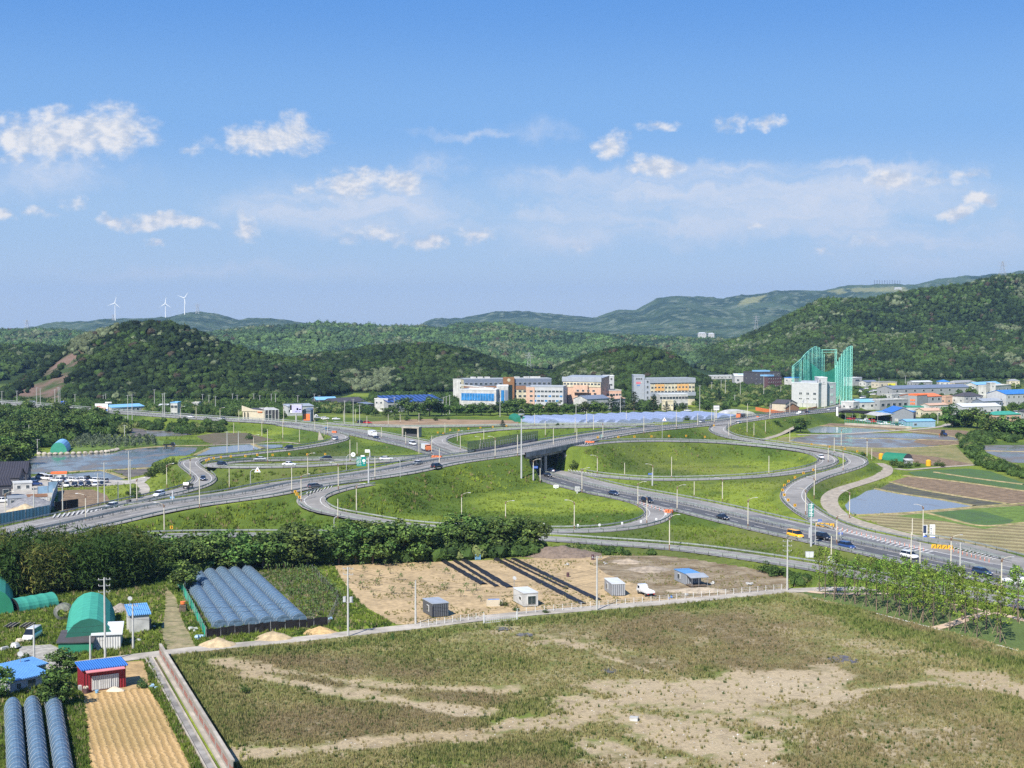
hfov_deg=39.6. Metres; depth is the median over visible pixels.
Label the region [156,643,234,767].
boundary wall
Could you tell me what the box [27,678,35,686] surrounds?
window
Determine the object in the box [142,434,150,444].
vine row
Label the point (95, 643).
door
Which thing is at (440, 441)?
road
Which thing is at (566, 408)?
broadleaf tree
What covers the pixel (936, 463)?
bush
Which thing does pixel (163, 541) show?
broadleaf tree
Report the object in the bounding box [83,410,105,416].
broadleaf tree
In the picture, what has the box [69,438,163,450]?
orchard grass
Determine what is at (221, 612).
overhead wire
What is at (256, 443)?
farm path
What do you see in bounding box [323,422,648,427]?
guard rail
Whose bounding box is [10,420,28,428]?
broadleaf tree
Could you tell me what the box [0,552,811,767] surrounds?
garden weeds
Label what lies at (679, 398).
school building
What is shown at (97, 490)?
utility pole
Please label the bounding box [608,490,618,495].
saloon car
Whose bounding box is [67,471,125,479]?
paddy water
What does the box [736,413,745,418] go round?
dump truck
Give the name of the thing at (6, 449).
broadleaf tree
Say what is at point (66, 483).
van
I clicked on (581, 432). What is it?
guard rail
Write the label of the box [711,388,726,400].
pine tree
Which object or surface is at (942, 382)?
house
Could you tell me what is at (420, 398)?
hall
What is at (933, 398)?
warehouse
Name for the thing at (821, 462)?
road
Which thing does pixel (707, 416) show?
tunnel greenhouse
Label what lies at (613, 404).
pine tree
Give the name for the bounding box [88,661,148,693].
bare soil
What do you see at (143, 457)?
paddy water
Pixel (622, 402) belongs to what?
pine tree
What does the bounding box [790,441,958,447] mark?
dike
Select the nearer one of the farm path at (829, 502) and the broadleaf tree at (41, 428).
the farm path at (829, 502)
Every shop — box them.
[170,401,180,413]
[283,403,313,415]
[844,377,861,385]
[871,381,896,387]
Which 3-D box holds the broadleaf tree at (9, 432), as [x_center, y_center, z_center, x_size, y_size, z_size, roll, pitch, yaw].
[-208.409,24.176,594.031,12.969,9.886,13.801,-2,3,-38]
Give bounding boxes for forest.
[0,318,730,368]
[0,319,351,399]
[0,342,62,379]
[297,340,555,391]
[544,344,712,389]
[693,272,1023,378]
[985,328,1023,378]
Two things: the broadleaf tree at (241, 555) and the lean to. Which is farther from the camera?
the broadleaf tree at (241, 555)
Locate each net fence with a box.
[173,573,205,634]
[206,617,327,637]
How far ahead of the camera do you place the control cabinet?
328.68 m
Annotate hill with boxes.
[0,362,36,383]
[2,334,353,400]
[258,337,697,370]
[349,360,465,392]
[633,358,663,363]
[698,282,1023,379]
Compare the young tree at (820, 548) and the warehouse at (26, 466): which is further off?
the warehouse at (26, 466)
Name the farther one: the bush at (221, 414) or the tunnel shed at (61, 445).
the bush at (221, 414)
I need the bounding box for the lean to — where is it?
[56,630,95,652]
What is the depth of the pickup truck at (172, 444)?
625.17 m
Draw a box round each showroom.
[743,370,779,384]
[760,375,781,387]
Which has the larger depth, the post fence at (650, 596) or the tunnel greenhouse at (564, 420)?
the tunnel greenhouse at (564, 420)
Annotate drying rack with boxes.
[4,622,19,626]
[19,622,34,627]
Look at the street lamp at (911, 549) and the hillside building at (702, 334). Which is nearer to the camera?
the street lamp at (911, 549)
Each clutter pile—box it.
[0,642,19,650]
[194,634,204,638]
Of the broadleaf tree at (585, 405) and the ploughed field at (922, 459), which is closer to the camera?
the ploughed field at (922, 459)
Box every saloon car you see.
[282,461,295,464]
[379,456,392,459]
[543,472,551,476]
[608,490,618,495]
[716,513,728,519]
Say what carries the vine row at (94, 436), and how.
on the orchard grass at (75, 447)
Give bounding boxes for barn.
[312,396,335,401]
[324,397,364,403]
[357,402,373,405]
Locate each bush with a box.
[17,652,30,659]
[130,489,140,497]
[136,677,148,687]
[143,467,155,476]
[147,462,160,472]
[153,460,168,469]
[158,465,169,473]
[161,458,169,465]
[168,457,176,464]
[171,426,178,432]
[177,427,183,433]
[183,428,192,434]
[191,427,198,433]
[198,426,205,433]
[204,424,211,430]
[208,407,218,414]
[210,423,221,432]
[216,409,228,416]
[227,407,237,415]
[240,684,249,692]
[245,433,252,438]
[362,406,370,414]
[370,408,378,415]
[500,598,508,605]
[569,460,578,466]
[676,403,687,409]
[695,396,704,406]
[700,398,712,409]
[720,403,730,410]
[756,560,773,572]
[767,564,783,575]
[891,458,899,465]
[896,460,907,467]
[933,459,942,465]
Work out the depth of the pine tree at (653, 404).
873.18 m
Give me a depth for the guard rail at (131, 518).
391.81 m
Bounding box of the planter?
[83,686,88,693]
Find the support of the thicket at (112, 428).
on the ground at (582, 458)
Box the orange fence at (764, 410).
[756,407,782,412]
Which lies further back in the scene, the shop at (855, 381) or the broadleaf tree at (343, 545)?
the shop at (855, 381)
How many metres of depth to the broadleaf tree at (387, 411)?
824.94 m
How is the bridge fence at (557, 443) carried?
on the road bridge
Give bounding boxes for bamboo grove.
[0,519,171,594]
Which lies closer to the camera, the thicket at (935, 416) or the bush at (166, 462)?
the bush at (166, 462)
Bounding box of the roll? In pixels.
[53,602,71,619]
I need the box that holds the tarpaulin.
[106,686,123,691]
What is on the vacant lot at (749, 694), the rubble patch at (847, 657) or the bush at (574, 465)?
the rubble patch at (847, 657)
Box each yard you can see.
[0,476,150,512]
[18,644,69,664]
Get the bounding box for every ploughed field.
[58,489,108,511]
[84,687,189,767]
[356,419,517,425]
[825,423,906,429]
[868,451,969,465]
[892,477,1023,505]
[907,429,967,435]
[914,440,958,444]
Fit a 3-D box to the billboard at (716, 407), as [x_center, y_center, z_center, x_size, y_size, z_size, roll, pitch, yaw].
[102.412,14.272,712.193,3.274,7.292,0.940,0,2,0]
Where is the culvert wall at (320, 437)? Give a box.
[318,431,323,439]
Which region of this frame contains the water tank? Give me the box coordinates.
[926,460,930,465]
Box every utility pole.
[31,487,36,516]
[33,625,34,656]
[62,482,63,510]
[89,636,91,659]
[97,473,98,502]
[98,577,110,657]
[101,462,107,501]
[128,451,128,481]
[128,459,132,495]
[128,604,137,647]
[343,567,352,635]
[415,580,416,623]
[592,556,601,609]
[783,540,791,589]
[956,543,963,574]
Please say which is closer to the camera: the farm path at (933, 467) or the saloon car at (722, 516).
the saloon car at (722, 516)
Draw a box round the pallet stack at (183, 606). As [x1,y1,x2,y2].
[179,601,186,611]
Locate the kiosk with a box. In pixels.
[661,400,673,409]
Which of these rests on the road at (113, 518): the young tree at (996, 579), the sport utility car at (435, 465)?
the sport utility car at (435, 465)
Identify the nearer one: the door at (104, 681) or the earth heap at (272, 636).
the door at (104, 681)
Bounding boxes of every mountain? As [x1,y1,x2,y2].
[9,311,305,331]
[421,270,1023,338]
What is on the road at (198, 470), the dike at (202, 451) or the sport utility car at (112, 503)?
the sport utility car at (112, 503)
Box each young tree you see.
[811,545,824,590]
[817,547,833,597]
[825,553,843,599]
[828,548,842,592]
[838,556,853,601]
[847,558,863,603]
[850,553,864,596]
[857,563,873,606]
[862,554,878,598]
[867,558,883,610]
[877,554,891,601]
[880,561,897,613]
[888,556,901,600]
[888,562,902,607]
[891,565,908,615]
[897,554,910,601]
[900,559,917,609]
[901,568,920,619]
[908,560,922,602]
[909,563,929,612]
[912,570,932,622]
[920,558,931,605]
[923,576,942,625]
[924,566,940,613]
[930,564,945,605]
[934,570,949,618]
[938,560,953,607]
[941,581,961,630]
[947,564,961,613]
[953,564,967,610]
[953,564,973,620]
[956,581,973,632]
[964,571,983,624]
[968,584,986,636]
[977,571,995,629]
[985,576,1008,632]
[988,585,1012,642]
[1005,565,1023,622]
[1007,563,1021,610]
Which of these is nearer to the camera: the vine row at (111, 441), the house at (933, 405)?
the vine row at (111, 441)
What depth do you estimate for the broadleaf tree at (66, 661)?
218.49 m
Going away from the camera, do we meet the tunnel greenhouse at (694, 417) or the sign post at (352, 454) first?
the sign post at (352, 454)
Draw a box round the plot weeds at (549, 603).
[341,554,785,623]
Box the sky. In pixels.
[0,0,1023,328]
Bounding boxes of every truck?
[163,442,175,446]
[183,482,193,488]
[217,461,227,466]
[368,430,376,436]
[421,443,430,450]
[636,583,654,595]
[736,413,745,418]
[1002,576,1023,585]
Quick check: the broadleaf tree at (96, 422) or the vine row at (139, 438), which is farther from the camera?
the broadleaf tree at (96, 422)
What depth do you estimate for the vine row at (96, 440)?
635.76 m
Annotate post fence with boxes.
[420,612,483,626]
[517,584,781,612]
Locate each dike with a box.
[67,467,149,471]
[99,470,127,478]
[123,445,201,449]
[194,448,209,454]
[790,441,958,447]
[820,425,895,429]
[847,502,1023,515]
[868,438,957,440]
[874,488,975,505]
[889,481,1005,503]
[902,430,954,436]
[903,475,1023,490]
[924,512,1023,525]
[934,472,1021,484]
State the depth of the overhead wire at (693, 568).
277.81 m
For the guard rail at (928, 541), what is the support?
on the ground at (582, 458)
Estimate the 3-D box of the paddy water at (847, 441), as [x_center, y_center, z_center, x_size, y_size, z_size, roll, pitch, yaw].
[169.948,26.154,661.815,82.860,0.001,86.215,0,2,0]
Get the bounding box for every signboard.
[923,525,926,536]
[930,525,934,537]
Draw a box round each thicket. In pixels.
[0,395,376,416]
[0,403,132,461]
[127,413,226,432]
[139,536,545,576]
[368,385,710,413]
[540,540,811,586]
[695,379,791,406]
[849,376,1023,425]
[955,428,1023,478]
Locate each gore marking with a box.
[52,506,119,517]
[835,527,932,552]
[953,547,998,559]
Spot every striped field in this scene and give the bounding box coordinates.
[776,437,972,463]
[900,506,1023,528]
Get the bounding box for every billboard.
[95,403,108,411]
[290,404,301,421]
[713,405,719,419]
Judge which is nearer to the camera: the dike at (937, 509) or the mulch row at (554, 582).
the mulch row at (554, 582)
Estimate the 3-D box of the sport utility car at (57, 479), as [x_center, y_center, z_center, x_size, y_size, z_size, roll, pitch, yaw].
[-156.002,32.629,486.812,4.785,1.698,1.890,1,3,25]
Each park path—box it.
[808,591,1023,620]
[932,612,996,628]
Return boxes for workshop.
[841,401,859,408]
[850,399,873,409]
[860,410,915,421]
[869,398,907,409]
[881,393,908,397]
[882,406,913,421]
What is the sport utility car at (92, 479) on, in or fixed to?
on the yard at (45, 483)
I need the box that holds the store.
[899,419,934,426]
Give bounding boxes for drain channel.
[144,656,216,767]
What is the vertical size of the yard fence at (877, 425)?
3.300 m
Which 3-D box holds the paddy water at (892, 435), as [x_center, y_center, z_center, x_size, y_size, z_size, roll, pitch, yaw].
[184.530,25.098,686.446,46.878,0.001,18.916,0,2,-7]
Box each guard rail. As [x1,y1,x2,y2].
[0,424,332,526]
[1,403,277,423]
[5,400,429,440]
[65,529,1023,597]
[69,453,520,532]
[89,456,430,512]
[102,470,215,509]
[157,533,1023,608]
[199,425,348,468]
[206,453,432,463]
[213,457,416,468]
[225,455,441,465]
[298,480,671,532]
[300,426,433,454]
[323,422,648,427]
[325,482,645,527]
[333,421,661,426]
[430,425,635,438]
[443,450,473,454]
[446,426,620,449]
[539,427,624,439]
[541,479,584,490]
[570,470,833,529]
[573,452,837,480]
[580,439,818,477]
[590,438,799,447]
[592,424,711,439]
[668,403,838,423]
[670,507,1023,588]
[709,424,799,446]
[726,421,1010,558]
[741,406,859,421]
[781,451,846,526]
[910,536,1000,558]
[924,534,1023,555]
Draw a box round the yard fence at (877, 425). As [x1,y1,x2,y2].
[845,419,911,428]
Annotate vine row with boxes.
[69,433,85,446]
[75,432,90,446]
[82,433,98,446]
[89,432,104,447]
[97,433,110,446]
[107,432,118,446]
[113,432,123,446]
[121,433,130,446]
[130,433,136,446]
[136,433,142,445]
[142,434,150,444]
[148,433,156,444]
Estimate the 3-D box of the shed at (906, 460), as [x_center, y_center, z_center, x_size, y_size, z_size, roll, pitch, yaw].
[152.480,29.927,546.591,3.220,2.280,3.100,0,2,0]
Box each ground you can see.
[0,370,1023,767]
[593,556,788,598]
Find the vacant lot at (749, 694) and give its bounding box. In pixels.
[176,592,1023,767]
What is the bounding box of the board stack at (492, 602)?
[486,599,502,606]
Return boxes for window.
[3,489,8,494]
[16,682,20,689]
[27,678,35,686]
[527,595,535,604]
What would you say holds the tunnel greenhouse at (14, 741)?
on the tunnel floor
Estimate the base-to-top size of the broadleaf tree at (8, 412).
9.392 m
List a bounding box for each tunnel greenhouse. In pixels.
[4,697,26,767]
[24,695,49,767]
[44,692,73,767]
[184,580,227,628]
[196,571,243,625]
[204,568,258,624]
[216,566,273,622]
[228,565,290,621]
[241,565,306,619]
[509,413,524,421]
[522,416,547,422]
[525,415,558,423]
[533,415,585,422]
[543,415,594,421]
[554,414,604,421]
[563,414,615,421]
[574,414,629,423]
[584,414,639,422]
[596,413,650,422]
[607,413,661,422]
[619,412,672,421]
[630,412,682,421]
[642,412,691,419]
[656,411,703,419]
[668,411,713,419]
[681,411,728,418]
[693,411,735,417]
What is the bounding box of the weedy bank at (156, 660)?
[145,659,203,767]
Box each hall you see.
[374,398,394,411]
[377,394,442,411]
[459,384,498,405]
[496,385,507,402]
[719,409,755,415]
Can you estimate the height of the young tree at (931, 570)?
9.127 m
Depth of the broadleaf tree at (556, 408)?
843.43 m
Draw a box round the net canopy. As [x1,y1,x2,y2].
[838,410,871,419]
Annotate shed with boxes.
[0,576,13,612]
[11,592,58,611]
[50,439,70,452]
[65,592,114,637]
[91,621,123,649]
[882,452,912,461]
[903,458,913,463]
[907,380,931,384]
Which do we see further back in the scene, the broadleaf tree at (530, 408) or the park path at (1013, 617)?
the broadleaf tree at (530, 408)
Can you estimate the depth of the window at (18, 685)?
208.62 m
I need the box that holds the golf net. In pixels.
[792,346,852,403]
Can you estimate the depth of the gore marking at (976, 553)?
327.08 m
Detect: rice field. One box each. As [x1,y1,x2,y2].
[909,469,1023,489]
[930,509,1012,524]
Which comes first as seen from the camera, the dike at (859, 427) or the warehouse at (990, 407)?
the dike at (859, 427)
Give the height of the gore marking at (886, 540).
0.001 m
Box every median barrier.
[0,401,1023,576]
[2,406,840,534]
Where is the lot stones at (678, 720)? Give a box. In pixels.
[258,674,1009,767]
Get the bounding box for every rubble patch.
[496,627,510,629]
[516,633,532,636]
[827,655,857,663]
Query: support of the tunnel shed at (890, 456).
on the striped field at (954, 453)
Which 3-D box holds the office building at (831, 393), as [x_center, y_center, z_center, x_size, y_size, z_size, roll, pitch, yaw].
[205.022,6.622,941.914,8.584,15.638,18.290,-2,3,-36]
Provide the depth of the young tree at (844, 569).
276.16 m
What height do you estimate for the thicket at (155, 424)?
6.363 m
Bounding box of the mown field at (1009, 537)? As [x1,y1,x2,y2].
[858,505,1023,553]
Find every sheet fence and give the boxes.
[0,505,49,523]
[37,485,52,493]
[48,481,56,488]
[50,482,57,512]
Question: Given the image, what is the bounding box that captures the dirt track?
[162,587,194,649]
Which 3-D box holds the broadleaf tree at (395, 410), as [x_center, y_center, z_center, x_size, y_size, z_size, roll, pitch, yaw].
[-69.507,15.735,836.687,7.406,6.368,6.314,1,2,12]
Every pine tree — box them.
[605,395,622,412]
[616,397,626,411]
[623,391,643,411]
[645,394,660,411]
[663,401,670,411]
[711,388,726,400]
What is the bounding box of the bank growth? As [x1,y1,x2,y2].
[0,415,938,583]
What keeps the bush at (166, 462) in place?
on the ground at (582, 458)
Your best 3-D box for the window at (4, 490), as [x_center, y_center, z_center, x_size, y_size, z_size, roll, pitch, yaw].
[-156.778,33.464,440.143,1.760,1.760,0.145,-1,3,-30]
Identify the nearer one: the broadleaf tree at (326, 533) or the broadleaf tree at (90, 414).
the broadleaf tree at (326, 533)
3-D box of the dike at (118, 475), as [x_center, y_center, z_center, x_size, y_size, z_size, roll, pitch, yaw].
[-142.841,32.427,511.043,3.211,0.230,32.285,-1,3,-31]
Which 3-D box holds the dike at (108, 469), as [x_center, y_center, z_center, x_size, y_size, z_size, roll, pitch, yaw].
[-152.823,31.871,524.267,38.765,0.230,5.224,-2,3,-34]
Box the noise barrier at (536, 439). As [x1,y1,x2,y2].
[467,431,537,452]
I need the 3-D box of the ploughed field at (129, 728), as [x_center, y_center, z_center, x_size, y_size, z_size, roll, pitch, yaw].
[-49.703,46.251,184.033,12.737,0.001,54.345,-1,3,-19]
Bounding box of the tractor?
[939,430,947,435]
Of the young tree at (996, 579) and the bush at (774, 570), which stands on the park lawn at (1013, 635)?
the young tree at (996, 579)
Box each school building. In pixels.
[453,378,460,397]
[461,376,551,400]
[526,385,566,407]
[562,375,609,403]
[573,395,608,411]
[607,389,621,395]
[607,396,625,408]
[609,375,613,388]
[632,374,644,401]
[644,378,649,400]
[645,377,695,404]
[656,393,687,405]
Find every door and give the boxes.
[92,676,97,689]
[94,639,97,649]
[98,674,111,688]
[112,673,118,686]
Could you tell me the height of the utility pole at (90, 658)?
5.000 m
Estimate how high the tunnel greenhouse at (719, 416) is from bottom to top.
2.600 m
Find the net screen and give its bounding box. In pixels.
[54,499,77,511]
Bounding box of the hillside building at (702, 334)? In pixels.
[698,332,705,337]
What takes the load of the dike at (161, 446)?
on the ground at (582, 458)
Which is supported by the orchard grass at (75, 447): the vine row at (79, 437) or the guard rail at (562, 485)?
the vine row at (79, 437)
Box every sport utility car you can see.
[0,497,6,502]
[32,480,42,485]
[50,477,63,481]
[66,477,75,481]
[85,480,91,485]
[89,477,99,481]
[98,477,108,482]
[106,501,118,508]
[153,490,165,496]
[431,463,442,468]
[641,496,653,502]
[816,531,830,539]
[838,540,855,549]
[899,549,918,558]
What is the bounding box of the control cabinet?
[805,551,813,557]
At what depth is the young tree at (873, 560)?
279.91 m
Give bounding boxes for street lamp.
[75,493,85,519]
[154,502,164,532]
[199,477,199,507]
[267,429,267,463]
[356,483,365,513]
[570,500,574,529]
[669,514,679,549]
[747,497,757,527]
[836,514,846,542]
[841,490,849,517]
[910,532,911,567]
[913,504,923,535]
[919,543,920,566]
[950,534,962,565]
[1001,556,1013,586]
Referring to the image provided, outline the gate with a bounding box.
[483,611,517,622]
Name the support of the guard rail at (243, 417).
on the ground at (582, 458)
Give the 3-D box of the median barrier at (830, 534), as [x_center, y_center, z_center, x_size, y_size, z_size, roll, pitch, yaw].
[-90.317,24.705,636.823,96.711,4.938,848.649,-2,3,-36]
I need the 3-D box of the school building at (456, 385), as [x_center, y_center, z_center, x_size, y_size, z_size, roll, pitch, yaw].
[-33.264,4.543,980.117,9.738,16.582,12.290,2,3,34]
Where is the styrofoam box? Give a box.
[629,716,638,721]
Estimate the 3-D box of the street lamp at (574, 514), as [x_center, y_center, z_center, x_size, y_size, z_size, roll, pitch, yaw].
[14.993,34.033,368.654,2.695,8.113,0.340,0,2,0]
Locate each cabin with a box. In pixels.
[75,656,127,691]
[513,586,538,606]
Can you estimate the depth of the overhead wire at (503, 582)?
261.61 m
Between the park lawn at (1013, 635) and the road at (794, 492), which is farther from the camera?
the road at (794, 492)
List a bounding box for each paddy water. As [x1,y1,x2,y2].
[28,447,196,473]
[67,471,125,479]
[145,430,189,435]
[198,444,261,455]
[259,445,281,448]
[790,433,957,447]
[808,426,887,432]
[845,489,969,513]
[848,434,943,437]
[985,445,1023,462]
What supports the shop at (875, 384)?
on the ground at (582, 458)
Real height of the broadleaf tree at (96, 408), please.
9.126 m
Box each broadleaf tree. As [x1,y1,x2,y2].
[0,408,10,417]
[0,422,20,432]
[0,436,15,446]
[0,440,35,460]
[0,444,18,460]
[0,666,15,694]
[2,432,32,445]
[5,430,25,440]
[6,414,24,424]
[9,422,23,430]
[10,409,31,416]
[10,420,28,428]
[16,400,36,410]
[18,413,34,422]
[23,427,42,441]
[26,416,53,427]
[30,409,49,418]
[30,419,49,429]
[30,664,77,702]
[32,407,51,416]
[33,421,59,433]
[35,413,56,420]
[36,404,51,409]
[43,647,80,672]
[47,417,70,428]
[50,402,67,413]
[53,421,68,432]
[54,411,65,418]
[55,401,73,412]
[64,410,84,417]
[64,417,84,429]
[64,419,86,433]
[75,409,88,417]
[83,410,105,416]
[83,411,100,422]
[85,415,108,426]
[88,406,106,412]
[108,410,127,420]
[122,531,160,542]
[148,538,171,562]
[154,542,175,557]
[159,535,178,545]
[165,559,200,585]
[166,536,201,566]
[173,531,197,546]
[185,542,214,568]
[191,532,229,565]
[206,540,243,568]
[208,529,243,546]
[222,532,263,564]
[235,530,256,542]
[243,532,286,569]
[248,531,270,543]
[256,531,296,562]
[276,522,309,544]
[282,527,336,566]
[284,535,309,561]
[304,523,323,532]
[308,528,344,560]
[322,524,336,538]
[325,528,358,564]
[334,518,352,535]
[341,524,377,563]
[351,524,396,563]
[352,520,384,539]
[362,520,395,531]
[373,520,404,550]
[380,408,391,415]
[387,522,421,552]
[388,405,399,415]
[388,518,405,537]
[394,397,419,414]
[407,525,438,556]
[417,396,442,415]
[423,524,439,535]
[424,527,451,552]
[433,513,460,535]
[436,403,450,415]
[438,526,461,546]
[448,402,461,415]
[448,523,478,545]
[453,512,487,534]
[459,517,494,541]
[461,404,472,413]
[468,403,479,414]
[470,526,495,546]
[473,402,489,415]
[476,516,521,546]
[485,403,497,415]
[493,402,502,414]
[500,400,517,415]
[505,516,538,544]
[508,404,521,412]
[512,399,528,412]
[517,521,553,547]
[523,404,538,415]
[533,403,544,414]
[543,402,554,414]
[550,401,563,414]
[559,403,571,413]
[570,404,581,412]
[578,401,592,413]
[587,400,600,412]
[596,402,607,412]
[774,420,782,426]
[792,417,810,431]
[940,405,966,427]
[955,409,971,426]
[960,407,991,427]
[965,386,976,391]
[982,416,1000,429]
[990,415,1008,431]
[1002,416,1023,432]
[1009,403,1018,410]
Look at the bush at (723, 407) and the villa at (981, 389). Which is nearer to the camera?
the bush at (723, 407)
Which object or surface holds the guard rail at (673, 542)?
on the ground at (582, 458)
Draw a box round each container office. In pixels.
[7,495,26,504]
[12,480,31,490]
[26,493,47,499]
[51,471,66,477]
[422,597,448,616]
[604,577,625,595]
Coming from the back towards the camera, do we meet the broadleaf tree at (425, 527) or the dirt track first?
the broadleaf tree at (425, 527)
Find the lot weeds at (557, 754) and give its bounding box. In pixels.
[168,591,1023,767]
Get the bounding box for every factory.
[877,384,968,395]
[987,389,1023,405]
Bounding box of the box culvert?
[401,426,421,437]
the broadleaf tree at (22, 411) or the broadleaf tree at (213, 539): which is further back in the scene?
the broadleaf tree at (22, 411)
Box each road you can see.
[0,404,851,536]
[0,425,347,531]
[2,401,1023,589]
[161,532,1023,608]
[203,455,444,467]
[297,483,672,532]
[328,423,690,426]
[429,427,630,452]
[566,440,838,480]
[708,415,1023,567]
[912,537,1023,563]
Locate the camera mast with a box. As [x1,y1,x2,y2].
[518,409,524,478]
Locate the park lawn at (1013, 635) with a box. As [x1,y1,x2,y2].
[803,590,1023,650]
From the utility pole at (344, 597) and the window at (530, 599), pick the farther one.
the window at (530, 599)
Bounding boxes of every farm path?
[126,481,149,493]
[202,442,300,445]
[760,426,793,439]
[796,424,950,434]
[820,463,944,538]
[895,464,972,469]
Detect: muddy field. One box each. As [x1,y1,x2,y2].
[114,469,148,476]
[130,428,146,436]
[880,483,1002,505]
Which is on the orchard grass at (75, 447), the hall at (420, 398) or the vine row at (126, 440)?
the vine row at (126, 440)
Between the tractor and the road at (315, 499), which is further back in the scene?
the tractor
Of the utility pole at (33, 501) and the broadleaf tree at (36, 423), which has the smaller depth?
the utility pole at (33, 501)
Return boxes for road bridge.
[475,439,583,472]
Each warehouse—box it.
[0,461,31,479]
[0,468,25,488]
[0,477,11,497]
[109,403,143,410]
[709,375,731,378]
[732,373,742,383]
[899,393,941,402]
[908,394,927,405]
[950,403,1000,414]
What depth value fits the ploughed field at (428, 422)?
780.86 m
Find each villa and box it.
[978,384,1010,397]
[986,382,995,397]
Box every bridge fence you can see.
[480,435,534,448]
[534,436,583,450]
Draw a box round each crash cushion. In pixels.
[816,522,834,526]
[931,544,952,549]
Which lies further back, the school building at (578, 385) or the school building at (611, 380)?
the school building at (611, 380)
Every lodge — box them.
[768,403,799,411]
[772,399,796,411]
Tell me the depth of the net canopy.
803.56 m
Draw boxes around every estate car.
[307,483,323,488]
[971,566,992,575]
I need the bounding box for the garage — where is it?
[302,407,312,421]
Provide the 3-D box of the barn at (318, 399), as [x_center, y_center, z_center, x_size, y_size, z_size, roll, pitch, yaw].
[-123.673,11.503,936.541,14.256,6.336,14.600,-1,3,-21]
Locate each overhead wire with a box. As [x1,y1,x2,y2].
[138,598,346,612]
[139,593,346,607]
[140,608,343,621]
[417,569,592,583]
[420,573,595,587]
[420,582,593,596]
[602,552,785,570]
[604,540,784,557]
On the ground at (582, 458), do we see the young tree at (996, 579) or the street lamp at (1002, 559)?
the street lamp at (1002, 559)
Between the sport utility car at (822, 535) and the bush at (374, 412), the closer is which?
the sport utility car at (822, 535)
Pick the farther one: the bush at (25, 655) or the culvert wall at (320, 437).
the culvert wall at (320, 437)
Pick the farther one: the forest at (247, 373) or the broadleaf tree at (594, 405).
the forest at (247, 373)
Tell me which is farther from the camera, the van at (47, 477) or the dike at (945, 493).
the van at (47, 477)
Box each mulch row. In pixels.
[441,560,486,584]
[453,560,498,586]
[461,559,512,587]
[494,558,583,603]
[504,558,567,588]
[511,558,601,599]
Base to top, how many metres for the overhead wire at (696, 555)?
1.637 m
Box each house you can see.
[0,656,48,669]
[0,664,47,692]
[784,377,801,384]
[859,380,874,386]
[902,406,923,410]
[915,408,941,416]
[921,403,948,408]
[936,380,949,383]
[942,395,952,403]
[950,380,974,383]
[951,392,982,403]
[965,381,1000,390]
[972,398,1002,405]
[985,411,1020,421]
[1006,379,1019,384]
[1018,409,1023,418]
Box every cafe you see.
[242,406,264,419]
[260,407,278,419]
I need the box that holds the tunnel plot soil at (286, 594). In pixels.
[177,571,314,625]
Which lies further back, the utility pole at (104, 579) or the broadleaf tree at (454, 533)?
the broadleaf tree at (454, 533)
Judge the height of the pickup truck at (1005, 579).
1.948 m
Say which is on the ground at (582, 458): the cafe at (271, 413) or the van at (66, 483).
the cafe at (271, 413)
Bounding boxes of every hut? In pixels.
[124,603,151,633]
[674,568,708,586]
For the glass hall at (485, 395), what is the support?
on the ground at (582, 458)
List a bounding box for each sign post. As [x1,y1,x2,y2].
[250,467,259,483]
[346,452,354,469]
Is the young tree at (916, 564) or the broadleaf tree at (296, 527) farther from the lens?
the broadleaf tree at (296, 527)
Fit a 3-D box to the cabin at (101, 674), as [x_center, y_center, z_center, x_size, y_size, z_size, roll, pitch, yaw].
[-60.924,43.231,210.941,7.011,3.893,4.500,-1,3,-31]
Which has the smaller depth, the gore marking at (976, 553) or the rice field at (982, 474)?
the gore marking at (976, 553)
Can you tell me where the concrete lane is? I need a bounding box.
[46,587,875,669]
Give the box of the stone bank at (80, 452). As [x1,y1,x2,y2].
[37,448,119,454]
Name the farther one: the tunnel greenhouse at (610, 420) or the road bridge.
the tunnel greenhouse at (610, 420)
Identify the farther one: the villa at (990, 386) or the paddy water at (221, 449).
the villa at (990, 386)
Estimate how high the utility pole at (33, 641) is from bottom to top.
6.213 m
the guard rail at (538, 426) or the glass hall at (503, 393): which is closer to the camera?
the guard rail at (538, 426)
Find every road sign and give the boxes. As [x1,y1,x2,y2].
[357,455,369,482]
[808,503,813,546]
[808,519,821,537]
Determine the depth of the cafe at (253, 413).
798.21 m
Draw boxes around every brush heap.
[113,603,125,612]
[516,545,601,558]
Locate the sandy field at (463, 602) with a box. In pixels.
[334,556,750,624]
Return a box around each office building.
[791,380,829,406]
[814,376,826,406]
[827,382,835,405]
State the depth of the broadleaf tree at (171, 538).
312.45 m
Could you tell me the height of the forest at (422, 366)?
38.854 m
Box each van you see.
[22,625,42,639]
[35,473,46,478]
[40,474,52,480]
[63,480,69,486]
[409,440,415,444]
[786,528,803,538]
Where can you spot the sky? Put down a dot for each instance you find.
(387, 162)
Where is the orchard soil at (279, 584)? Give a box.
[263,570,344,619]
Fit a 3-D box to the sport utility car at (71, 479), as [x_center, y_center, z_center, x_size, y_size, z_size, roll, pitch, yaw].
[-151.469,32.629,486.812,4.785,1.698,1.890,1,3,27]
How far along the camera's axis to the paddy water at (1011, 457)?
598.17 m
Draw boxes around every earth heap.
[6,496,53,507]
[6,503,32,511]
[198,637,235,647]
[255,631,292,640]
[302,626,335,634]
[612,558,642,563]
[627,566,670,572]
[666,587,730,593]

